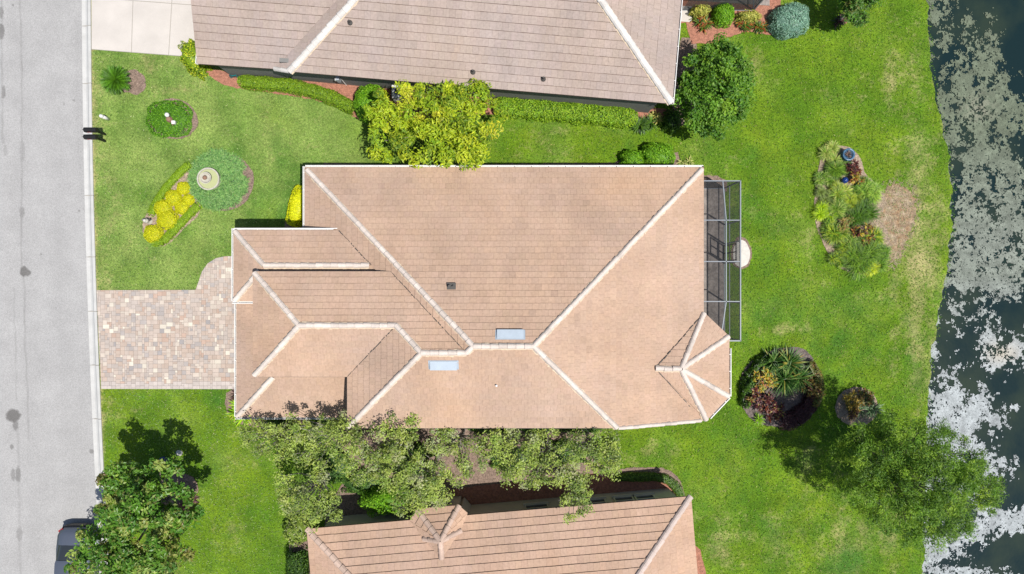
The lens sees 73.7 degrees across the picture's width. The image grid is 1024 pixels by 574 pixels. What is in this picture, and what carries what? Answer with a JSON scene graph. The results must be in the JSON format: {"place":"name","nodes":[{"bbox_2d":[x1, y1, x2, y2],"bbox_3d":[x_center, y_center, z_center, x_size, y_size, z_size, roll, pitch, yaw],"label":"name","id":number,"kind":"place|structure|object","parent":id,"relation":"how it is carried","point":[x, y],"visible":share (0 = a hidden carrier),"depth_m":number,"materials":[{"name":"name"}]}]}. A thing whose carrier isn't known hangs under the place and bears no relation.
{"place":"outdoors","nodes":[
{"label":"outdoors","id":0,"kind":"place"},
{"bbox_2d":[0,0,99,573],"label":"road","id":1,"kind":"structure","parent":0,"point":[47,482],"depth_m":36.80,"materials":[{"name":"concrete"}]},
{"bbox_2d":[54,523,100,573],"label":"parked car","id":2,"kind":"object","parent":1,"relation":"on","point":[66,539],"visible":0.58,"depth_m":35.77,"materials":[{"name":"paint"}]},
{"bbox_2d":[82,0,106,572],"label":"kerb","id":3,"kind":"structure","parent":1,"relation":"on","point":[90,242],"depth_m":36.79,"materials":[{"name":"concrete"}]},
{"bbox_2d":[92,0,194,55],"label":"concrete driveway","id":4,"kind":"structure","parent":0,"point":[151,32],"depth_m":36.74,"materials":[{"name":"beige concrete"}]},
{"bbox_2d":[96,256,233,388],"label":"paver driveway","id":5,"kind":"structure","parent":0,"point":[201,373],"depth_m":36.73,"materials":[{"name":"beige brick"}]},
{"bbox_2d":[91,0,956,573],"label":"lawn","id":6,"kind":"structure","parent":0,"point":[761,294],"depth_m":36.78,"materials":[{"name":"green plant"}]},
{"bbox_2d":[122,69,145,94],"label":"mulch bed","id":7,"kind":"object","parent":6,"relation":"on","point":[137,84],"visible":0.74,"depth_m":36.75,"materials":[{"name":"wood"}]},
{"bbox_2d":[99,65,130,93],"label":"sago palm","id":8,"kind":"object","parent":7,"relation":"on","point":[113,80],"visible":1,"depth_m":35.99,"materials":[{"name":"green plant"}]},
{"bbox_2d":[142,170,199,245],"bbox_3d":[-18.156,-4.218,36.792,2.381,0.075,4.432,43,90,0],"label":"mulch bed","id":9,"kind":"object","parent":6,"relation":"on","point":[174,187],"visible":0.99,"depth_m":36.76,"materials":[{"name":"soil"}]},
{"bbox_2d":[143,224,163,242],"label":"gold shrub","id":10,"kind":"object","parent":9,"relation":"on","point":[151,233],"visible":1,"depth_m":36.41,"materials":[{"name":"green plant"}]},
{"bbox_2d":[156,209,179,229],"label":"gold shrub","id":11,"kind":"object","parent":9,"relation":"on","point":[166,220],"visible":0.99,"depth_m":36.38,"materials":[{"name":"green plant"}]},
{"bbox_2d":[147,161,192,217],"bbox_3d":[-18.475,-5.320,36.631,0.685,0.355,3.649,38,90,0],"label":"hedge","id":12,"kind":"object","parent":9,"relation":"on","point":[173,179],"visible":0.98,"depth_m":36.57,"materials":[{"name":"green plant"}]},
{"bbox_2d":[165,189,182,205],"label":"gold shrub","id":13,"kind":"object","parent":9,"relation":"on","point":[172,197],"visible":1,"depth_m":36.44,"materials":[{"name":"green plant"}]},
{"bbox_2d":[152,201,201,246],"bbox_3d":[-17.954,-3.276,36.634,3.452,0.358,0.720,-41,90,0],"label":"hedge","id":14,"kind":"object","parent":9,"relation":"on","point":[184,218],"visible":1,"depth_m":36.57,"materials":[{"name":"green plant"}]},
{"bbox_2d":[148,98,198,138],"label":"mulch bed","id":15,"kind":"object","parent":6,"relation":"on","point":[194,121],"visible":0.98,"depth_m":36.75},
{"bbox_2d":[145,100,192,137],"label":"round hedge","id":16,"kind":"object","parent":15,"relation":"on","point":[178,114],"visible":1,"depth_m":36.48,"materials":[{"name":"green plant"}]},
{"bbox_2d":[161,473,198,505],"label":"mulch bed","id":17,"kind":"object","parent":6,"relation":"on","point":[189,481],"visible":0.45,"depth_m":36.75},
{"bbox_2d":[63,457,205,573],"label":"magnolia tree","id":18,"kind":"object","parent":17,"relation":"on","point":[151,554],"visible":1,"depth_m":31.98,"materials":[{"name":"green plant"}]},
{"bbox_2d":[178,38,212,80],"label":"yellow green shrub","id":19,"kind":"object","parent":6,"relation":"on","point":[188,55],"visible":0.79,"depth_m":35.58,"materials":[{"name":"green plant"}]},
{"bbox_2d":[206,155,253,210],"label":"mulch bed","id":20,"kind":"object","parent":6,"relation":"on","point":[248,173],"visible":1,"depth_m":36.75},
{"bbox_2d":[197,167,220,189],"bbox_3d":[-16.172,-5.759,36.295,1.200,0.970,1.200,0,90,0],"label":"fountain","id":21,"kind":"object","parent":20,"relation":"on","point":[208,178],"visible":1,"depth_m":36.34,"materials":[{"name":"stone"}]},
{"bbox_2d":[186,147,250,211],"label":"border grass","id":22,"kind":"structure","parent":20,"relation":"on","point":[220,198],"depth_m":36.67,"materials":[{"name":"green plant"}]},
{"bbox_2d":[225,389,306,426],"bbox_3d":[-13.248,6.484,36.792,4.447,0.076,2.190,0,90,0],"label":"mulch bed","id":23,"kind":"object","parent":6,"relation":"on","point":[229,395],"visible":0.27,"depth_m":36.75,"materials":[{"name":"soil"}]},
{"bbox_2d":[234,415,303,468],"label":"olive green tree","id":24,"kind":"object","parent":23,"relation":"on","point":[279,433],"visible":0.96,"depth_m":32.63,"materials":[{"name":"green plant"}]},
{"bbox_2d":[285,220,302,227],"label":"mulch bed","id":25,"kind":"object","parent":6,"relation":"on","point":[287,225],"visible":0.09,"depth_m":36.75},
{"bbox_2d":[285,185,302,227],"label":"gold hedge","id":26,"kind":"object","parent":25,"relation":"on","point":[295,209],"visible":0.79,"depth_m":36.15,"materials":[{"name":"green plant"}]},
{"bbox_2d":[282,511,314,547],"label":"yellow green shrub","id":27,"kind":"object","parent":6,"relation":"on","point":[295,532],"visible":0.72,"depth_m":35.71,"materials":[{"name":"green plant"}]},
{"bbox_2d":[289,541,309,572],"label":"mulch bed","id":28,"kind":"object","parent":6,"relation":"on","point":[301,547],"visible":0.15,"depth_m":36.75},
{"bbox_2d":[284,545,309,573],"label":"clipped hedge","id":29,"kind":"object","parent":28,"relation":"on","point":[298,562],"visible":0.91,"depth_m":35.72,"materials":[{"name":"green plant"}]},
{"bbox_2d":[271,460,342,532],"bbox_3d":[-9.785,10.104,33.956,3.447,5.849,3.772,0,90,0],"label":"olive green tree","id":30,"kind":"object","parent":6,"relation":"on","point":[299,493],"visible":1,"depth_m":32.58,"materials":[{"name":"green plant"}]},
{"bbox_2d":[361,77,510,171],"bbox_3d":[-3.702,-7.928,34.333,7.385,5.094,4.564,0,90,0],"label":"yellow green tree","id":31,"kind":"object","parent":6,"relation":"on","point":[447,109],"visible":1,"depth_m":33.13,"materials":[{"name":"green plant"}]},
{"bbox_2d":[191,0,682,112],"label":"grey tile house","id":32,"kind":"structure","parent":6,"relation":"on","point":[619,53],"depth_m":33.16,"materials":[{"name":"beige tile"}]},
{"bbox_2d":[207,70,676,122],"bbox_3d":[-3.846,-9.602,36.790,25.597,0.080,2.206,5,90,0],"label":"mulch bed","id":33,"kind":"object","parent":6,"relation":"on","point":[224,78],"visible":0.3,"depth_m":36.75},
{"bbox_2d":[237,74,354,115],"bbox_3d":[-11.365,-10.484,36.398,6.601,0.862,1.194,13,90,0],"label":"clipped hedge","id":34,"kind":"object","parent":33,"relation":"on","point":[328,96],"visible":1,"depth_m":36.25,"materials":[{"name":"green plant"}]},
{"bbox_2d":[353,84,388,124],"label":"round shrub","id":35,"kind":"object","parent":33,"relation":"on","point":[364,95],"visible":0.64,"depth_m":35.65,"materials":[{"name":"green plant"}]},
{"bbox_2d":[493,97,638,129],"bbox_3d":[2.861,-9.337,36.334,7.766,1.020,1.331,5,90,0],"label":"clipped hedge","id":36,"kind":"object","parent":33,"relation":"on","point":[573,113],"visible":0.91,"depth_m":36.11,"materials":[{"name":"green plant"}]},
{"bbox_2d":[630,112,657,135],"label":"leafy plant","id":37,"kind":"object","parent":33,"relation":"on","point":[643,125],"visible":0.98,"depth_m":36.48,"materials":[{"name":"green plant"}]},
{"bbox_2d":[661,108,681,135],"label":"dark shrub","id":38,"kind":"object","parent":33,"relation":"on","point":[671,120],"visible":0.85,"depth_m":36.11,"materials":[{"name":"green plant"}]},
{"bbox_2d":[232,165,730,429],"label":"tile roof house","id":39,"kind":"structure","parent":6,"relation":"on","point":[520,296],"depth_m":32.37,"materials":[{"name":"tile"}]},
{"bbox_2d":[323,152,678,164],"bbox_3d":[-0.591,-6.281,36.792,19.255,0.076,1.472,-2,90,0],"label":"mulch bed","id":40,"kind":"object","parent":6,"relation":"on","point":[675,162],"visible":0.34,"depth_m":36.75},
{"bbox_2d":[618,148,644,164],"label":"round shrub","id":41,"kind":"object","parent":40,"relation":"on","point":[632,157],"visible":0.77,"depth_m":35.99,"materials":[{"name":"green plant"}]},
{"bbox_2d":[641,141,675,164],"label":"round shrub","id":42,"kind":"object","parent":40,"relation":"on","point":[659,153],"visible":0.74,"depth_m":35.83,"materials":[{"name":"green plant"}]},
{"bbox_2d":[305,488,697,573],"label":"brown tile house","id":43,"kind":"structure","parent":6,"relation":"on","point":[651,531],"depth_m":33.48,"materials":[{"name":"beige tile"}]},
{"bbox_2d":[325,428,684,524],"bbox_3d":[-0.387,10.125,36.790,19.431,0.080,7.438,0,90,0],"label":"mulch bed","id":44,"kind":"object","parent":6,"relation":"on","point":[349,505],"visible":0.09,"depth_m":36.75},
{"bbox_2d":[283,409,364,472],"bbox_3d":[-8.851,7.214,33.810,3.842,6.139,2.883,0,90,0],"label":"olive green tree","id":45,"kind":"object","parent":44,"relation":"on","point":[339,430],"visible":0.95,"depth_m":31.95,"materials":[{"name":"green plant"}]},
{"bbox_2d":[317,444,359,483],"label":"shade shrub","id":46,"kind":"object","parent":44,"relation":"on","point":[335,476],"visible":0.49,"depth_m":36.04,"materials":[{"name":"green plant"}]},
{"bbox_2d":[340,468,386,495],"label":"shade shrub","id":47,"kind":"object","parent":44,"relation":"on","point":[350,487],"visible":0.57,"depth_m":36.11,"materials":[{"name":"green plant"}]},
{"bbox_2d":[339,411,424,494],"bbox_3d":[-6.074,7.777,33.733,4.138,6.295,4.175,0,90,0],"label":"olive green tree","id":48,"kind":"object","parent":44,"relation":"on","point":[391,449],"visible":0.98,"depth_m":31.53,"materials":[{"name":"green plant"}]},
{"bbox_2d":[357,481,421,517],"bbox_3d":[-6.448,11.168,35.660,3.482,2.322,1.764,0,90,0],"label":"bright green shrub","id":49,"kind":"object","parent":44,"relation":"on","point":[374,499],"visible":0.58,"depth_m":35.21,"materials":[{"name":"green plant"}]},
{"bbox_2d":[385,442,434,481],"bbox_3d":[-5.578,9.408,36.231,2.984,1.242,2.258,0,90,0],"label":"shade shrub","id":50,"kind":"object","parent":44,"relation":"on","point":[415,449],"visible":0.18,"depth_m":36.14,"materials":[{"name":"green plant"}]},
{"bbox_2d":[382,445,468,519],"bbox_3d":[-4.216,9.245,33.766,4.161,6.228,3.292,-26,90,0],"label":"olive green tree","id":51,"kind":"object","parent":44,"relation":"on","point":[429,481],"visible":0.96,"depth_m":32.32,"materials":[{"name":"green plant"}]},
{"bbox_2d":[418,427,490,478],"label":"olive green tree","id":52,"kind":"object","parent":44,"relation":"on","point":[451,437],"visible":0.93,"depth_m":32.32,"materials":[{"name":"green plant"}]},
{"bbox_2d":[465,427,546,489],"bbox_3d":[-0.261,8.002,34.037,3.874,5.686,3.034,0,90,0],"label":"olive green tree","id":53,"kind":"object","parent":44,"relation":"on","point":[506,445],"visible":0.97,"depth_m":32.01,"materials":[{"name":"green plant"}]},
{"bbox_2d":[515,427,581,490],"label":"olive green tree","id":54,"kind":"object","parent":44,"relation":"on","point":[547,455],"visible":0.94,"depth_m":32.28,"materials":[{"name":"green plant"}]},
{"bbox_2d":[535,437,590,465],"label":"shade shrub","id":55,"kind":"object","parent":44,"relation":"on","point":[556,444],"visible":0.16,"depth_m":36.15,"materials":[{"name":"green plant"}]},
{"bbox_2d":[559,470,594,524],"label":"olive green tree","id":56,"kind":"object","parent":44,"relation":"on","point":[577,487],"visible":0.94,"depth_m":32.59,"materials":[{"name":"green plant"}]},
{"bbox_2d":[564,427,623,481],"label":"olive green tree","id":57,"kind":"object","parent":44,"relation":"on","point":[608,448],"visible":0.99,"depth_m":32.03,"materials":[{"name":"green plant"}]},
{"bbox_2d":[614,471,683,496],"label":"clipped hedge","id":58,"kind":"object","parent":44,"relation":"on","point":[664,478],"visible":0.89,"depth_m":36.46,"materials":[{"name":"green plant"}]},
{"bbox_2d":[409,472,676,509],"bbox_3d":[1.683,11.699,36.787,14.628,0.086,2.892,-7,90,0],"label":"mulch bed","id":59,"kind":"object","parent":6,"relation":"on","point":[486,493],"visible":0.23,"depth_m":36.74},
{"bbox_2d":[672,37,699,125],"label":"mulch bed","id":60,"kind":"object","parent":6,"relation":"on","point":[686,46],"visible":0.18,"depth_m":36.75,"materials":[{"name":"wood"}]},
{"bbox_2d":[670,32,756,141],"bbox_3d":[10.066,-9.873,34.542,4.623,4.675,4.453,-41,90,0],"label":"dark green tree","id":61,"kind":"object","parent":6,"relation":"on","point":[723,56],"visible":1,"depth_m":33.48,"materials":[{"name":"green plant"}]},
{"bbox_2d":[704,189,723,330],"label":"patio","id":62,"kind":"structure","parent":6,"relation":"on","point":[714,249],"depth_m":36.73,"materials":[{"name":"concrete"}]},
{"bbox_2d":[704,180,740,340],"bbox_3d":[10.511,-1.310,35.455,1.919,2.650,8.069,0,90,0],"label":"screen enclosure","id":63,"kind":"object","parent":62,"relation":"on","point":[731,323],"visible":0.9,"depth_m":35.10,"materials":[{"name":"metal"}]},
{"bbox_2d":[681,0,780,43],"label":"mulch bed","id":64,"kind":"object","parent":6,"relation":"on","point":[696,35],"visible":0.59,"depth_m":36.75,"materials":[{"name":"soil"}]},
{"bbox_2d":[688,4,711,17],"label":"variegated shrub","id":65,"kind":"object","parent":64,"relation":"on","point":[700,10],"visible":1,"depth_m":36.16,"materials":[{"name":"yellow plant"}]},
{"bbox_2d":[689,15,713,34],"bbox_3d":[10.170,-14.206,36.546,1.100,0.408,1.414,-43,90,0],"label":"croton","id":66,"kind":"object","parent":64,"relation":"on","point":[702,23],"visible":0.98,"depth_m":36.53,"materials":[{"name":"red plant"}]},
{"bbox_2d":[710,3,734,28],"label":"round shrub","id":67,"kind":"object","parent":64,"relation":"on","point":[722,15],"visible":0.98,"depth_m":36.04,"materials":[{"name":"green plant"}]},
{"bbox_2d":[734,9,761,22],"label":"variegated shrub","id":68,"kind":"object","parent":64,"relation":"on","point":[748,15],"visible":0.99,"depth_m":36.14,"materials":[{"name":"yellow plant"}]},
{"bbox_2d":[766,2,809,40],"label":"silver blue shrub","id":69,"kind":"object","parent":64,"relation":"on","point":[789,20],"visible":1,"depth_m":35.90,"materials":[{"name":"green plant"}]},
{"bbox_2d":[760,0,769,5],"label":"patio","id":70,"kind":"structure","parent":6,"relation":"on","point":[765,2],"depth_m":36.73,"materials":[{"name":"concrete"}]},
{"bbox_2d":[682,0,762,10],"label":"screen enclosure","id":71,"kind":"object","parent":70,"relation":"on","point":[741,5],"visible":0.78,"depth_m":35.87,"materials":[{"name":"metal"}]},
{"bbox_2d":[739,347,813,426],"bbox_3d":[14.378,5.396,36.790,4.319,0.080,4.328,0,90,0],"label":"mulch bed","id":72,"kind":"object","parent":6,"relation":"on","point":[789,404],"visible":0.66,"depth_m":36.75,"materials":[{"name":"soil"}]},
{"bbox_2d":[737,354,771,408],"bbox_3d":[12.873,4.922,36.406,0.878,0.954,3.280,22,90,0],"label":"leafy hedge","id":73,"kind":"object","parent":72,"relation":"on","point":[757,363],"visible":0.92,"depth_m":36.35,"materials":[{"name":"green plant"}]},
{"bbox_2d":[744,384,772,410],"bbox_3d":[13.043,5.873,36.288,1.533,1.010,1.367,25,90,0],"label":"croton","id":74,"kind":"object","parent":72,"relation":"on","point":[767,399],"visible":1,"depth_m":36.10,"materials":[{"name":"red plant"}]},
{"bbox_2d":[750,366,778,392],"bbox_3d":[13.357,4.920,36.318,1.400,0.946,1.430,-33,90,0],"label":"croton","id":75,"kind":"object","parent":72,"relation":"on","point":[768,379],"visible":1,"depth_m":36.11,"materials":[{"name":"yellow plant"}]},
{"bbox_2d":[758,398,784,422],"bbox_3d":[13.883,6.501,36.357,1.429,0.872,1.392,34,90,0],"label":"croton","id":76,"kind":"object","parent":72,"relation":"on","point":[774,411],"visible":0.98,"depth_m":36.19,"materials":[{"name":"red plant"}]},
{"bbox_2d":[757,345,788,376],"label":"spiky plant","id":77,"kind":"object","parent":72,"relation":"on","point":[775,354],"visible":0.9,"depth_m":36.27,"materials":[{"name":"green plant"}]},
{"bbox_2d":[764,360,803,397],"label":"spiky plant","id":78,"kind":"object","parent":72,"relation":"on","point":[786,385],"visible":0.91,"depth_m":36.19,"materials":[{"name":"green plant"}]},
{"bbox_2d":[774,344,805,379],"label":"spiky plant","id":79,"kind":"object","parent":72,"relation":"on","point":[795,362],"visible":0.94,"depth_m":36.23,"materials":[{"name":"green plant"}]},
{"bbox_2d":[777,391,820,430],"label":"burgundy hedge","id":80,"kind":"object","parent":72,"relation":"on","point":[800,414],"visible":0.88,"depth_m":36.42,"materials":[{"name":"purple plant"}]},
{"bbox_2d":[784,363,815,394],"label":"spiky plant","id":81,"kind":"object","parent":72,"relation":"on","point":[805,375],"visible":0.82,"depth_m":36.23,"materials":[{"name":"green plant"}]},
{"bbox_2d":[801,376,823,400],"bbox_3d":[15.927,5.422,36.350,1.348,0.885,1.163,38,90,0],"label":"croton","id":82,"kind":"object","parent":72,"relation":"on","point":[816,390],"visible":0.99,"depth_m":36.19,"materials":[{"name":"brown plant"}]},
{"bbox_2d":[805,359,825,407],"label":"bronze hedge","id":83,"kind":"object","parent":72,"relation":"on","point":[818,374],"visible":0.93,"depth_m":36.32,"materials":[{"name":"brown plant"}]},
{"bbox_2d":[814,145,889,274],"bbox_3d":[18.315,-4.159,36.790,4.105,0.080,6.992,0,90,0],"label":"mulch bed","id":84,"kind":"object","parent":6,"relation":"on","point":[829,248],"visible":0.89,"depth_m":36.75,"materials":[{"name":"wood"}]},
{"bbox_2d":[812,185,832,204],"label":"variegated plant","id":85,"kind":"object","parent":84,"relation":"on","point":[821,191],"visible":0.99,"depth_m":36.52,"materials":[{"name":"green plant"}]},
{"bbox_2d":[812,170,834,187],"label":"grass clump","id":86,"kind":"object","parent":84,"relation":"on","point":[820,177],"visible":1,"depth_m":36.53,"materials":[{"name":"green plant"}]},
{"bbox_2d":[811,201,837,221],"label":"lime plant","id":87,"kind":"object","parent":84,"relation":"on","point":[821,211],"visible":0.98,"depth_m":36.48,"materials":[{"name":"green plant"}]},
{"bbox_2d":[816,139,842,166],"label":"variegated plant","id":88,"kind":"object","parent":84,"relation":"on","point":[829,151],"visible":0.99,"depth_m":36.47,"materials":[{"name":"green plant"}]},
{"bbox_2d":[822,159,847,180],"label":"grass clump","id":89,"kind":"object","parent":84,"relation":"on","point":[837,171],"visible":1,"depth_m":36.39,"materials":[{"name":"green plant"}]},
{"bbox_2d":[824,184,847,219],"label":"grass clump","id":90,"kind":"object","parent":84,"relation":"on","point":[837,203],"visible":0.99,"depth_m":36.38,"materials":[{"name":"green plant"}]},
{"bbox_2d":[820,220,851,247],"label":"grass clump","id":91,"kind":"object","parent":84,"relation":"on","point":[834,238],"visible":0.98,"depth_m":36.39,"materials":[{"name":"green plant"}]},
{"bbox_2d":[825,250,847,268],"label":"grass clump","id":92,"kind":"object","parent":84,"relation":"on","point":[834,257],"visible":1,"depth_m":36.51,"materials":[{"name":"green plant"}]},
{"bbox_2d":[827,180,852,198],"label":"grass clump","id":93,"kind":"object","parent":84,"relation":"on","point":[844,187],"visible":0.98,"depth_m":36.43,"materials":[{"name":"green plant"}]},
{"bbox_2d":[840,236,884,281],"bbox_3d":[18.654,-1.653,36.344,2.300,0.812,2.866,41,90,0],"label":"grass clump","id":94,"kind":"object","parent":84,"relation":"on","point":[861,260],"visible":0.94,"depth_m":36.29,"materials":[{"name":"green plant"}]},
{"bbox_2d":[850,223,874,247],"bbox_3d":[18.703,-2.788,36.418,1.397,0.750,1.388,0,90,0],"label":"croton","id":95,"kind":"object","parent":84,"relation":"on","point":[856,231],"visible":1,"depth_m":36.31,"materials":[{"name":"orange plant"}]},
{"bbox_2d":[844,197,881,230],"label":"grass clump","id":96,"kind":"object","parent":84,"relation":"on","point":[864,211],"visible":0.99,"depth_m":36.36,"materials":[{"name":"green plant"}]},
{"bbox_2d":[852,176,883,206],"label":"grass clump","id":97,"kind":"object","parent":84,"relation":"on","point":[873,193],"visible":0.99,"depth_m":36.40,"materials":[{"name":"green plant"}]},
{"bbox_2d":[859,225,885,250],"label":"grass clump","id":98,"kind":"object","parent":84,"relation":"on","point":[877,232],"visible":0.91,"depth_m":36.35,"materials":[{"name":"green plant"}]},
{"bbox_2d":[875,244,893,272],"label":"grass clump","id":99,"kind":"object","parent":84,"relation":"on","point":[884,255],"visible":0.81,"depth_m":36.48,"materials":[{"name":"green plant"}]},
{"bbox_2d":[834,387,877,425],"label":"mulch bed","id":100,"kind":"object","parent":6,"relation":"on","point":[842,412],"visible":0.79,"depth_m":36.75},
{"bbox_2d":[842,389,860,411],"bbox_3d":[18.139,6.070,36.424,0.984,0.737,1.167,-12,90,0],"label":"croton","id":101,"kind":"object","parent":100,"relation":"on","point":[848,399],"visible":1,"depth_m":36.28,"materials":[{"name":"brown plant"}]},
{"bbox_2d":[854,387,874,406],"bbox_3d":[18.758,5.865,36.462,1.224,0.661,1.107,0,90,0],"label":"croton","id":102,"kind":"object","parent":100,"relation":"on","point":[869,396],"visible":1,"depth_m":36.31,"materials":[{"name":"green plant"}]},
{"bbox_2d":[856,393,884,420],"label":"grey green plant","id":103,"kind":"object","parent":100,"relation":"on","point":[871,412],"visible":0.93,"depth_m":36.53,"materials":[{"name":"green plant"}]},
{"bbox_2d":[837,0,885,27],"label":"dark tree","id":104,"kind":"object","parent":6,"relation":"on","point":[854,14],"visible":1,"depth_m":34.46,"materials":[{"name":"green plant"}]},
{"bbox_2d":[879,184,916,261],"bbox_3d":[20.639,-3.471,36.794,2.480,0.072,4.212,0,90,0],"label":"dead turf patch","id":105,"kind":"object","parent":6,"relation":"on","point":[909,221],"visible":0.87,"depth_m":36.76,"materials":[{"name":"plant"}]},
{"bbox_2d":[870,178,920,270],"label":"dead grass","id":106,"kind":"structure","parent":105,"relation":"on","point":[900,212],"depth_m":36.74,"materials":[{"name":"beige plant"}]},
{"bbox_2d":[829,408,1009,553],"bbox_3d":[19.145,9.186,33.029,8.545,7.702,6.363,36,90,0],"label":"spreading tree","id":107,"kind":"object","parent":6,"relation":"on","point":[895,471],"visible":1,"depth_m":30.98,"materials":[{"name":"green plant"}]},
{"bbox_2d":[922,0,1023,573],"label":"pond","id":108,"kind":"structure","parent":0,"point":[1005,549],"depth_m":37.16,"materials":[{"name":"liquid"}]},
{"bbox_2d":[922,0,1023,573],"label":"floating algae","id":109,"kind":"object","parent":108,"relation":"on","point":[953,393],"visible":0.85,"depth_m":37.13,"materials":[{"name":"plant"}]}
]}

